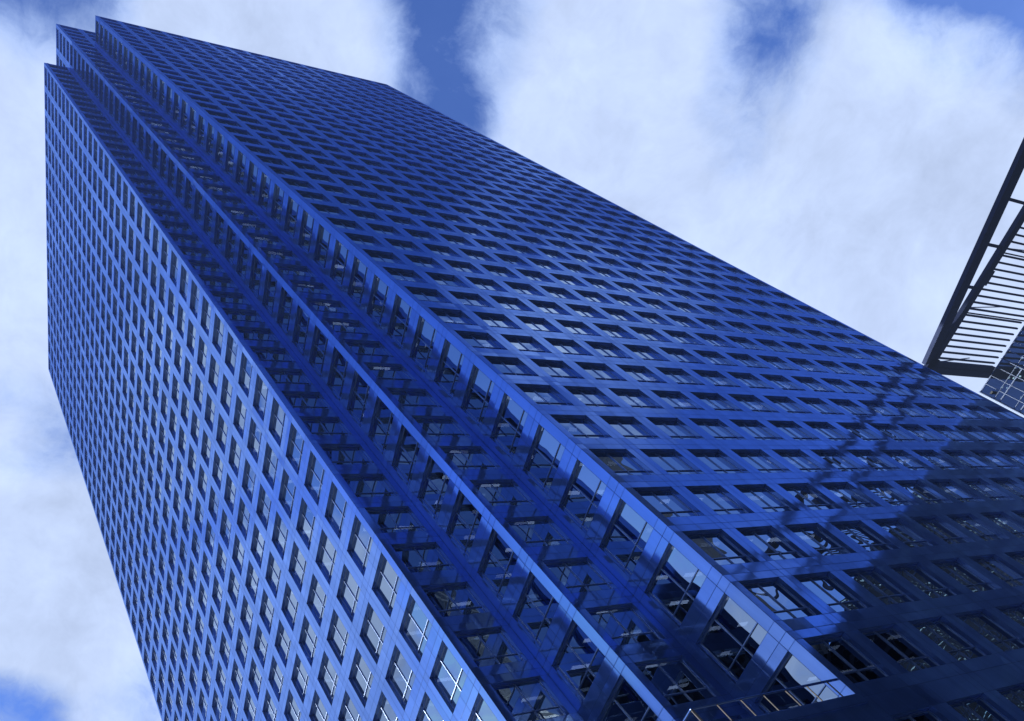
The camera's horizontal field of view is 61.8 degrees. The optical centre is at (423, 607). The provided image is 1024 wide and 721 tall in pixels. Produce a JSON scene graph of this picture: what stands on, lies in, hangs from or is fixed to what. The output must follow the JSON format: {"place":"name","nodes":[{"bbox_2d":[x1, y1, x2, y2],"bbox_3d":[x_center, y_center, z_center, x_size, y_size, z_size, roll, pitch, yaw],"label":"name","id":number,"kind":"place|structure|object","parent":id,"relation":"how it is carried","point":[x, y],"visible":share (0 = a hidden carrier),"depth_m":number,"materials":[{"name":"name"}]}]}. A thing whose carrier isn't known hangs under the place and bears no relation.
{"place":"outdoors","nodes":[
{"label":"outdoors","id":0,"kind":"place"},
{"bbox_2d":[0,0,1023,720],"label":"sky","id":1,"kind":"structure","parent":0,"point":[852,159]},
{"bbox_2d":[44,15,1023,720],"bbox_3d":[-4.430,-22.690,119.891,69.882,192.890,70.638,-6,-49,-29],"label":"tower","id":2,"kind":"structure","parent":0,"point":[380,401],"depth_m":61.24,"materials":[{"name":"blue metal"}]},
{"bbox_2d":[979,326,1023,414],"bbox_3d":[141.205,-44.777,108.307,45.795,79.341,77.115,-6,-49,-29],"label":"building","id":3,"kind":"structure","parent":0,"point":[1004,384],"depth_m":141.43,"materials":[{"name":"blue glass"}]},
{"bbox_2d":[922,138,1023,377],"bbox_3d":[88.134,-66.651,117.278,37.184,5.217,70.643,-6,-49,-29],"label":"roof canopy","id":4,"kind":"object","parent":3,"relation":"on","point":[952,320],"visible":0.96,"depth_m":129.40,"materials":[{"name":"metal"}]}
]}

